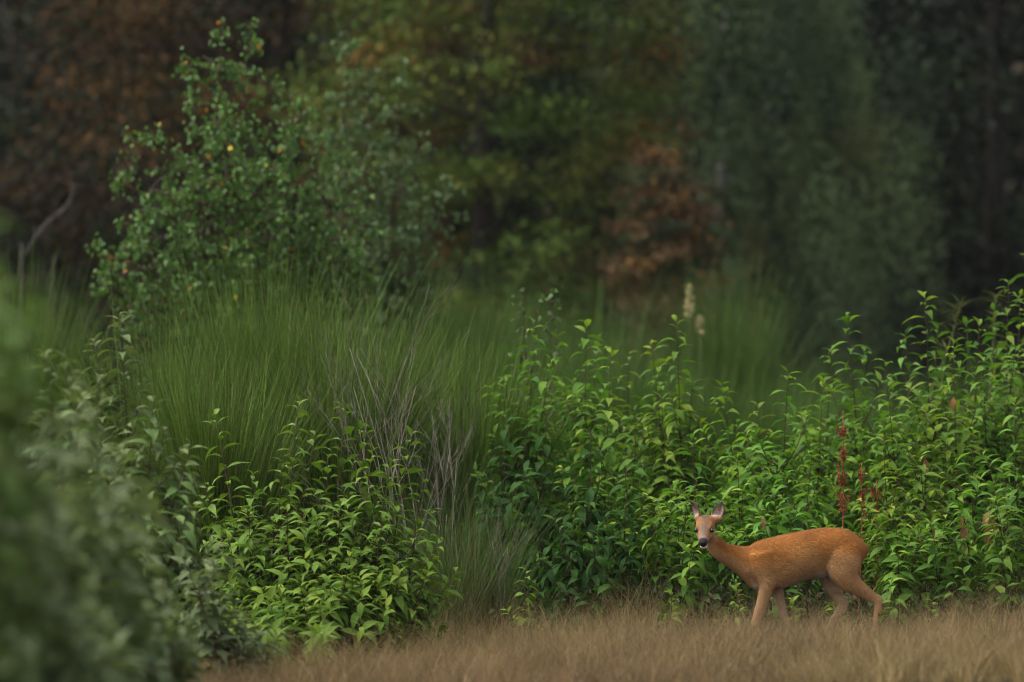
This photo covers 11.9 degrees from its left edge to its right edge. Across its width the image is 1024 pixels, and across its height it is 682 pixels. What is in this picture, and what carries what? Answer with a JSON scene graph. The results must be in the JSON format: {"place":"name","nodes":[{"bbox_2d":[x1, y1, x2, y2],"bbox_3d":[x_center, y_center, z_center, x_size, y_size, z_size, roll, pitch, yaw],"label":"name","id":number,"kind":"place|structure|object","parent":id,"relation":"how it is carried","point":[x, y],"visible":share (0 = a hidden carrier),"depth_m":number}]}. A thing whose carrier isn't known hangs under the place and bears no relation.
{"place":"outdoors","nodes":[
{"label":"outdoors","id":0,"kind":"place"},
{"bbox_2d":[0,521,1023,681],"bbox_3d":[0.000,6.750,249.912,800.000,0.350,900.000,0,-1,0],"label":"ground","id":1,"kind":"structure","parent":0,"point":[855,616],"depth_m":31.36},
{"bbox_2d":[0,216,68,681],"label":"soft shrub","id":2,"kind":"object","parent":1,"relation":"on","point":[16,502],"visible":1,"depth_m":14.25},
{"bbox_2d":[19,183,73,360],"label":"bare branch","id":3,"kind":"object","parent":1,"relation":"on","point":[34,239],"visible":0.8,"depth_m":46.02},
{"bbox_2d":[0,360,127,681],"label":"soft shrub","id":4,"kind":"object","parent":1,"relation":"on","point":[47,534],"visible":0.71,"depth_m":15.95},
{"bbox_2d":[0,227,168,567],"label":"broom shrub","id":5,"kind":"object","parent":1,"relation":"on","point":[33,340],"visible":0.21,"depth_m":37.74},
{"bbox_2d":[4,528,166,681],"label":"soft shrub","id":6,"kind":"object","parent":1,"relation":"on","point":[119,660],"visible":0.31,"depth_m":17.47},
{"bbox_2d":[22,349,158,621],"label":"soft shrub","id":7,"kind":"object","parent":1,"relation":"on","point":[66,404],"visible":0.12,"depth_m":24.90},
{"bbox_2d":[31,375,173,681],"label":"soft shrub","id":8,"kind":"object","parent":1,"relation":"on","point":[126,542],"visible":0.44,"depth_m":18.73},
{"bbox_2d":[77,311,229,661],"bbox_3d":[-1.995,0.912,27.044,0.938,2.167,1.066,0,-1,0],"label":"soft shrub","id":9,"kind":"object","parent":1,"relation":"on","point":[178,547],"visible":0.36,"depth_m":26.98},
{"bbox_2d":[100,539,213,681],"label":"soft shrub","id":10,"kind":"object","parent":1,"relation":"on","point":[165,653],"visible":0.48,"depth_m":21.53},
{"bbox_2d":[9,273,313,622],"bbox_3d":[-2.366,0.760,32.602,2.175,2.446,1.984,0,-1,0],"label":"broom shrub","id":11,"kind":"object","parent":1,"relation":"on","point":[110,413],"visible":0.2,"depth_m":32.42},
{"bbox_2d":[0,0,377,381],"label":"oak tree","id":12,"kind":"object","parent":1,"relation":"on","point":[18,187],"visible":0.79,"depth_m":61.35},
{"bbox_2d":[0,0,426,474],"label":"forest tree","id":13,"kind":"object","parent":1,"relation":"on","point":[10,143],"visible":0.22,"depth_m":76.90},
{"bbox_2d":[92,296,359,604],"bbox_3d":[-1.808,0.819,31.645,1.876,2.283,2.218,0,-1,0],"label":"broom shrub","id":14,"kind":"object","parent":1,"relation":"on","point":[207,437],"visible":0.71,"depth_m":31.45},
{"bbox_2d":[168,552,297,681],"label":"soft shrub","id":15,"kind":"object","parent":1,"relation":"on","point":[212,626],"visible":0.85,"depth_m":26.30},
{"bbox_2d":[84,17,391,403],"bbox_3d":[-2.116,-0.214,37.967,2.370,4.623,1.531,0,-1,0],"label":"birch tree","id":16,"kind":"object","parent":1,"relation":"on","point":[187,197],"visible":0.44,"depth_m":37.86},
{"bbox_2d":[187,408,311,664],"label":"leafy bush","id":17,"kind":"object","parent":1,"relation":"on","point":[220,530],"visible":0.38,"depth_m":29.34},
{"bbox_2d":[79,198,459,610],"bbox_3d":[-1.589,0.505,33.450,2.565,2.991,2.655,0,-1,0],"label":"broom shrub","id":18,"kind":"object","parent":1,"relation":"on","point":[232,342],"visible":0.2,"depth_m":33.15},
{"bbox_2d":[8,0,551,536],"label":"oak tree","id":19,"kind":"object","parent":1,"relation":"on","point":[274,66],"visible":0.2,"depth_m":65.63},
{"bbox_2d":[217,394,344,671],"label":"leafy bush","id":20,"kind":"object","parent":1,"relation":"on","point":[283,572],"visible":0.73,"depth_m":29.17},
{"bbox_2d":[260,401,390,675],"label":"leafy bush","id":21,"kind":"object","parent":1,"relation":"on","point":[326,619],"visible":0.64,"depth_m":29.05},
{"bbox_2d":[150,261,532,585],"bbox_3d":[-1.102,0.697,32.712,2.631,2.577,2.273,0,-1,0],"label":"broom shrub","id":22,"kind":"object","parent":1,"relation":"on","point":[315,472],"visible":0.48,"depth_m":32.46},
{"bbox_2d":[290,420,439,666],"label":"leafy bush","id":23,"kind":"object","parent":1,"relation":"on","point":[361,610],"visible":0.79,"depth_m":29.03},
{"bbox_2d":[271,258,480,582],"bbox_3d":[-0.838,0.671,30.876,1.352,2.471,1.508,0,-1,0],"label":"dead shrub","id":24,"kind":"object","parent":1,"relation":"on","point":[398,436],"visible":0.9,"depth_m":30.98},
{"bbox_2d":[84,0,673,361],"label":"forest tree","id":25,"kind":"object","parent":1,"relation":"on","point":[315,54],"visible":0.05,"depth_m":75.50},
{"bbox_2d":[295,19,469,407],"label":"birch tree","id":26,"kind":"object","parent":1,"relation":"on","point":[411,228],"visible":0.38,"depth_m":42.48},
{"bbox_2d":[382,618,405,666],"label":"seedling","id":27,"kind":"object","parent":1,"relation":"on","point":[394,635],"visible":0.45,"depth_m":28.87},
{"bbox_2d":[345,425,465,661],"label":"leafy bush","id":28,"kind":"object","parent":1,"relation":"on","point":[403,602],"visible":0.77,"depth_m":29.27},
{"bbox_2d":[289,409,557,603],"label":"grass tussock","id":29,"kind":"object","parent":1,"relation":"on","point":[450,533],"depth_m":32.10},
{"bbox_2d":[280,280,597,577],"bbox_3d":[-0.602,0.744,34.171,2.436,2.547,2.226,0,-1,0],"label":"broom shrub","id":30,"kind":"object","parent":1,"relation":"on","point":[479,380],"visible":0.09,"depth_m":33.99},
{"bbox_2d":[404,379,484,589],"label":"dead shrub","id":31,"kind":"object","parent":1,"relation":"on","point":[445,474],"visible":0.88,"depth_m":31.55},
{"bbox_2d":[288,231,602,422],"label":"broom shrub","id":32,"kind":"object","parent":1,"relation":"on","point":[450,328],"visible":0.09,"depth_m":42.62},
{"bbox_2d":[360,484,556,641],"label":"grass tussock","id":33,"kind":"object","parent":1,"relation":"on","point":[458,601],"depth_m":30.87},
{"bbox_2d":[356,474,586,640],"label":"grass tussock","id":34,"kind":"object","parent":1,"relation":"on","point":[507,586],"depth_m":31.17},
{"bbox_2d":[359,240,616,402],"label":"broom shrub","id":35,"kind":"object","parent":1,"relation":"on","point":[495,309],"visible":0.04,"depth_m":47.93},
{"bbox_2d":[240,0,741,382],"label":"chestnut tree","id":36,"kind":"object","parent":1,"relation":"on","point":[482,168],"visible":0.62,"depth_m":57.65},
{"bbox_2d":[366,291,627,605],"bbox_3d":[-0.218,0.789,33.199,2.119,2.413,2.003,0,-1,0],"label":"broom shrub","id":37,"kind":"object","parent":1,"relation":"on","point":[480,437],"visible":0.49,"depth_m":32.97},
{"bbox_2d":[471,498,534,631],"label":"dead shrub","id":38,"kind":"object","parent":1,"relation":"on","point":[498,525],"visible":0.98,"depth_m":30.99},
{"bbox_2d":[449,408,565,624],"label":"leafy sapling","id":39,"kind":"object","parent":1,"relation":"on","point":[505,439],"visible":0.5,"depth_m":31.92},
{"bbox_2d":[0,0,1023,505],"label":"forest","id":40,"kind":"object","parent":1,"relation":"on","point":[116,154],"visible":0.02,"depth_m":85.10},
{"bbox_2d":[501,567,547,635],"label":"seedling","id":41,"kind":"object","parent":1,"relation":"on","point":[527,600],"visible":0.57,"depth_m":30.47},
{"bbox_2d":[482,332,582,610],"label":"leafy sapling","id":42,"kind":"object","parent":1,"relation":"on","point":[542,386],"visible":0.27,"depth_m":32.91},
{"bbox_2d":[467,316,603,587],"bbox_3d":[0.149,0.863,32.884,0.937,2.060,0.912,0,-1,0],"label":"leafy sapling","id":43,"kind":"object","parent":1,"relation":"on","point":[529,434],"visible":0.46,"depth_m":32.83},
{"bbox_2d":[508,287,566,475],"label":"leafy sapling","id":44,"kind":"object","parent":1,"relation":"on","point":[522,310],"visible":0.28,"depth_m":34.25},
{"bbox_2d":[418,286,662,566],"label":"broom shrub","id":45,"kind":"object","parent":1,"relation":"on","point":[543,356],"visible":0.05,"depth_m":41.84},
{"bbox_2d":[491,407,595,627],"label":"leafy sapling","id":46,"kind":"object","parent":1,"relation":"on","point":[527,468],"visible":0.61,"depth_m":31.62},
{"bbox_2d":[531,515,635,636],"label":"leafy sapling","id":47,"kind":"object","parent":1,"relation":"on","point":[572,576],"visible":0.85,"depth_m":30.87},
{"bbox_2d":[456,253,711,545],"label":"broom shrub","id":48,"kind":"object","parent":1,"relation":"on","point":[613,334],"visible":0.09,"depth_m":48.85},
{"bbox_2d":[522,426,652,631],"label":"leafy sapling","id":49,"kind":"object","parent":1,"relation":"on","point":[590,499],"visible":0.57,"depth_m":31.38},
{"bbox_2d":[546,333,637,574],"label":"leafy sapling","id":50,"kind":"object","parent":1,"relation":"on","point":[599,375],"visible":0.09,"depth_m":33.85},
{"bbox_2d":[162,568,1023,650],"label":"undergrowth","id":51,"kind":"object","parent":1,"relation":"on","point":[789,595],"visible":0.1,"depth_m":31.43},
{"bbox_2d":[475,291,726,546],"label":"leafy shrub","id":52,"kind":"object","parent":1,"relation":"on","point":[624,396],"visible":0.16,"depth_m":40.67},
{"bbox_2d":[544,319,659,598],"bbox_3d":[0.517,0.863,33.259,0.966,2.015,0.976,0,-1,0],"label":"leafy sapling","id":53,"kind":"object","parent":1,"relation":"on","point":[577,385],"visible":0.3,"depth_m":33.16},
{"bbox_2d":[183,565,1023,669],"bbox_3d":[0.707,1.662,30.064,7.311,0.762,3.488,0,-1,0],"label":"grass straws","id":54,"kind":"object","parent":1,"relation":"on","point":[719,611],"depth_m":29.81},
{"bbox_2d":[554,346,669,618],"bbox_3d":[0.660,0.955,32.530,0.782,1.839,0.795,0,-1,0],"label":"leafy sapling","id":55,"kind":"object","parent":1,"relation":"on","point":[607,441],"visible":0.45,"depth_m":32.48},
{"bbox_2d":[327,0,911,378],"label":"forest tree","id":56,"kind":"object","parent":1,"relation":"on","point":[517,215],"visible":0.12,"depth_m":74.56},
{"bbox_2d":[575,345,663,583],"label":"leafy sapling","id":57,"kind":"object","parent":1,"relation":"on","point":[629,412],"visible":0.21,"depth_m":33.79},
{"bbox_2d":[566,489,687,626],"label":"leafy sapling","id":58,"kind":"object","parent":1,"relation":"on","point":[623,555],"visible":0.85,"depth_m":30.91},
{"bbox_2d":[587,417,676,620],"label":"leafy sapling","id":59,"kind":"object","parent":1,"relation":"on","point":[626,480],"visible":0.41,"depth_m":31.70},
{"bbox_2d":[612,363,712,595],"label":"leafy sapling","id":60,"kind":"object","parent":1,"relation":"on","point":[658,382],"visible":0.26,"depth_m":33.58},
{"bbox_2d":[654,589,682,631],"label":"seedling","id":61,"kind":"object","parent":1,"relation":"on","point":[671,602],"visible":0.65,"depth_m":30.52},
{"bbox_2d":[600,314,737,601],"bbox_3d":[1.067,0.835,33.017,1.029,2.028,0.802,0,-1,0],"label":"leafy sapling","id":62,"kind":"object","parent":1,"relation":"on","point":[679,388],"visible":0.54,"depth_m":33.02},
{"bbox_2d":[582,140,756,523],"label":"rusty shrub","id":63,"kind":"object","parent":1,"relation":"on","point":[664,205],"visible":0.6,"depth_m":55.87},
{"bbox_2d":[620,340,730,596],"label":"leafy sapling","id":64,"kind":"object","parent":1,"relation":"on","point":[652,364],"visible":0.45,"depth_m":33.28},
{"bbox_2d":[627,378,736,607],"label":"leafy sapling","id":65,"kind":"object","parent":1,"relation":"on","point":[703,461],"visible":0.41,"depth_m":33.11},
{"bbox_2d":[623,476,741,623],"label":"leafy sapling","id":66,"kind":"object","parent":1,"relation":"on","point":[689,569],"visible":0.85,"depth_m":30.94},
{"bbox_2d":[684,283,695,426],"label":"flower spike","id":67,"kind":"object","parent":1,"relation":"on","point":[689,298],"visible":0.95,"depth_m":42.01},
{"bbox_2d":[643,428,755,616],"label":"leafy sapling","id":68,"kind":"object","parent":1,"relation":"on","point":[700,467],"visible":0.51,"depth_m":31.43},
{"bbox_2d":[695,315,704,417],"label":"flower spike","id":69,"kind":"object","parent":1,"relation":"on","point":[698,328],"visible":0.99,"depth_m":42.00},
{"bbox_2d":[601,332,806,569],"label":"broom shrub","id":70,"kind":"object","parent":1,"relation":"on","point":[706,397],"visible":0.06,"depth_m":41.84},
{"bbox_2d":[573,234,862,444],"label":"grass","id":71,"kind":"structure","parent":1,"relation":"on","point":[727,329],"depth_m":45.85},
{"bbox_2d":[684,419,776,600],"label":"leafy sapling","id":72,"kind":"object","parent":1,"relation":"on","point":[736,470],"visible":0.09,"depth_m":33.59},
{"bbox_2d":[722,583,749,633],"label":"seedling","id":73,"kind":"object","parent":1,"relation":"on","point":[732,602],"visible":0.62,"depth_m":30.68},
{"bbox_2d":[678,452,813,619],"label":"leafy sapling","id":74,"kind":"object","parent":1,"relation":"on","point":[733,509],"visible":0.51,"depth_m":31.39},
{"bbox_2d":[692,379,801,614],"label":"leafy sapling","id":75,"kind":"object","parent":1,"relation":"on","point":[730,466],"visible":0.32,"depth_m":32.44},
{"bbox_2d":[631,349,876,579],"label":"broom shrub","id":76,"kind":"object","parent":1,"relation":"on","point":[768,422],"visible":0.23,"depth_m":40.66},
{"bbox_2d":[567,0,954,425],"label":"weeping birch","id":77,"kind":"object","parent":1,"relation":"on","point":[811,190],"visible":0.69,"depth_m":62.25},
{"bbox_2d":[713,401,824,595],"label":"leafy sapling","id":78,"kind":"object","parent":1,"relation":"on","point":[757,454],"visible":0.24,"depth_m":32.69},
{"bbox_2d":[690,501,882,636],"bbox_3d":[1.671,1.423,29.941,1.176,0.902,0.341,0,-1,0],"label":"roe deer","id":79,"kind":"object","parent":1,"relation":"on","point":[831,559],"visible":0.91,"depth_m":29.89},
{"bbox_2d":[731,365,841,598],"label":"leafy sapling","id":80,"kind":"object","parent":1,"relation":"on","point":[780,464],"visible":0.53,"depth_m":31.96},
{"bbox_2d":[734,488,841,619],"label":"leafy sapling","id":81,"kind":"object","parent":1,"relation":"on","point":[784,530],"visible":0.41,"depth_m":31.14},
{"bbox_2d":[565,0,1023,419],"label":"dark tree","id":82,"kind":"object","parent":1,"relation":"on","point":[1017,165],"visible":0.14,"depth_m":75.31},
{"bbox_2d":[786,595,806,629],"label":"seedling","id":83,"kind":"object","parent":1,"relation":"on","point":[792,601],"visible":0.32,"depth_m":30.47},
{"bbox_2d":[777,411,845,608],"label":"leafy sapling","id":84,"kind":"object","parent":1,"relation":"on","point":[802,476],"visible":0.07,"depth_m":33.61},
{"bbox_2d":[719,348,907,526],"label":"broom shrub","id":85,"kind":"object","parent":1,"relation":"on","point":[826,411],"visible":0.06,"depth_m":41.90},
{"bbox_2d":[753,439,875,616],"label":"leafy sapling","id":86,"kind":"object","parent":1,"relation":"on","point":[792,502],"visible":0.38,"depth_m":31.47},
{"bbox_2d":[774,376,864,600],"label":"leafy sapling","id":87,"kind":"object","parent":1,"relation":"on","point":[800,446],"visible":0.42,"depth_m":32.98},
{"bbox_2d":[745,322,898,435],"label":"broom shrub","id":88,"kind":"object","parent":1,"relation":"on","point":[796,389],"visible":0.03,"depth_m":46.81},
{"bbox_2d":[783,345,869,602],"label":"leafy sapling","id":89,"kind":"object","parent":1,"relation":"on","point":[824,409],"visible":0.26,"depth_m":33.62},
{"bbox_2d":[836,419,849,628],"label":"dock stalk","id":90,"kind":"object","parent":1,"relation":"on","point":[843,454],"visible":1,"depth_m":30.93},
{"bbox_2d":[819,346,891,598],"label":"leafy sapling","id":91,"kind":"object","parent":1,"relation":"on","point":[864,360],"visible":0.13,"depth_m":33.58},
{"bbox_2d":[691,0,1023,438],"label":"dark tree","id":92,"kind":"object","parent":1,"relation":"on","point":[991,255],"visible":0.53,"depth_m":66.92},
{"bbox_2d":[857,462,866,620],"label":"dock stalk","id":93,"kind":"object","parent":1,"relation":"on","point":[861,480],"visible":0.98,"depth_m":31.23},
{"bbox_2d":[807,312,923,590],"bbox_3d":[2.419,0.807,32.918,0.918,2.006,0.972,0,-1,0],"label":"leafy sapling","id":94,"kind":"object","parent":1,"relation":"on","point":[857,414],"visible":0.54,"depth_m":32.87},
{"bbox_2d":[779,364,964,567],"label":"broom shrub","id":95,"kind":"object","parent":1,"relation":"on","point":[898,420],"visible":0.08,"depth_m":43.88},
{"bbox_2d":[868,481,882,612],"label":"dock stalk","id":96,"kind":"object","parent":1,"relation":"on","point":[873,492],"visible":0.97,"depth_m":31.28},
{"bbox_2d":[850,377,938,599],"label":"leafy sapling","id":97,"kind":"object","parent":1,"relation":"on","point":[889,429],"visible":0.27,"depth_m":32.77},
{"bbox_2d":[833,434,964,616],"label":"leafy sapling","id":98,"kind":"object","parent":1,"relation":"on","point":[888,509],"visible":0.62,"depth_m":31.36},
{"bbox_2d":[833,359,965,598],"bbox_3d":[2.568,0.959,32.432,0.920,1.685,0.800,0,-1,0],"label":"leafy sapling","id":99,"kind":"object","parent":1,"relation":"on","point":[900,454],"visible":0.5,"depth_m":32.37},
{"bbox_2d":[854,506,953,626],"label":"leafy sapling","id":100,"kind":"object","parent":1,"relation":"on","point":[892,578],"visible":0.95,"depth_m":30.95},
{"bbox_2d":[870,322,976,600],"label":"leafy sapling","id":101,"kind":"object","parent":1,"relation":"on","point":[909,364],"visible":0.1,"depth_m":33.86},
{"bbox_2d":[881,409,977,612],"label":"leafy sapling","id":102,"kind":"object","parent":1,"relation":"on","point":[924,467],"visible":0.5,"depth_m":31.67},
{"bbox_2d":[897,293,974,596],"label":"narrow leaved plant","id":103,"kind":"object","parent":1,"relation":"on","point":[957,315],"visible":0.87,"depth_m":36.01},
{"bbox_2d":[884,506,994,624],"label":"leafy sapling","id":104,"kind":"object","parent":1,"relation":"on","point":[937,556],"visible":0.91,"depth_m":30.93},
{"bbox_2d":[879,290,1000,602],"bbox_3d":[2.850,0.735,33.140,0.890,2.167,0.802,0,-1,0],"label":"leafy sapling","id":105,"kind":"object","parent":1,"relation":"on","point":[927,399],"visible":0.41,"depth_m":33.14},
{"bbox_2d":[889,364,1006,606],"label":"leafy sapling","id":106,"kind":"object","parent":1,"relation":"on","point":[984,503],"visible":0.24,"depth_m":32.91},
{"bbox_2d":[877,320,1023,569],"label":"broom shrub","id":107,"kind":"object","parent":1,"relation":"on","point":[971,393],"visible":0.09,"depth_m":41.97},
{"bbox_2d":[899,427,1023,617],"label":"leafy sapling","id":108,"kind":"object","parent":1,"relation":"on","point":[972,534],"visible":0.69,"depth_m":31.30},
{"bbox_2d":[901,316,1023,606],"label":"leafy sapling","id":109,"kind":"object","parent":1,"relation":"on","point":[937,403],"visible":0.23,"depth_m":33.30},
{"bbox_2d":[908,337,1019,609],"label":"leafy sapling","id":110,"kind":"object","parent":1,"relation":"on","point":[960,446],"visible":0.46,"depth_m":32.46},
{"bbox_2d":[938,316,1023,603],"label":"leafy sapling","id":111,"kind":"object","parent":1,"relation":"on","point":[991,425],"visible":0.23,"depth_m":33.16},
{"bbox_2d":[941,488,1023,621],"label":"leafy sapling","id":112,"kind":"object","parent":1,"relation":"on","point":[1007,562],"visible":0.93,"depth_m":30.92},
{"bbox_2d":[956,278,1023,606],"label":"leafy sapling","id":113,"kind":"object","parent":1,"relation":"on","point":[1000,346],"visible":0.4,"depth_m":33.54},
{"bbox_2d":[966,302,1023,595],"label":"leafy sapling","id":114,"kind":"object","parent":1,"relation":"on","point":[1018,381],"visible":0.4,"depth_m":33.28},
{"bbox_2d":[977,288,1014,597],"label":"narrow leaved plant","id":115,"kind":"object","parent":1,"relation":"on","point":[995,301],"visible":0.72,"depth_m":36.51},
{"bbox_2d":[973,397,1023,609],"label":"leafy sapling","id":116,"kind":"object","parent":1,"relation":"on","point":[1015,519],"visible":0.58,"depth_m":31.70},
{"bbox_2d":[977,289,1023,578],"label":"leafy sapling","id":117,"kind":"object","parent":1,"relation":"on","point":[1018,327],"visible":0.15,"depth_m":34.29},
{"bbox_2d":[984,254,1023,546],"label":"leafy sapling","id":118,"kind":"object","parent":1,"relation":"on","point":[1008,372],"visible":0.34,"depth_m":34.00},
{"bbox_2d":[0,0,1023,506],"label":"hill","id":119,"kind":"structure","parent":0,"point":[1016,68],"depth_m":104.07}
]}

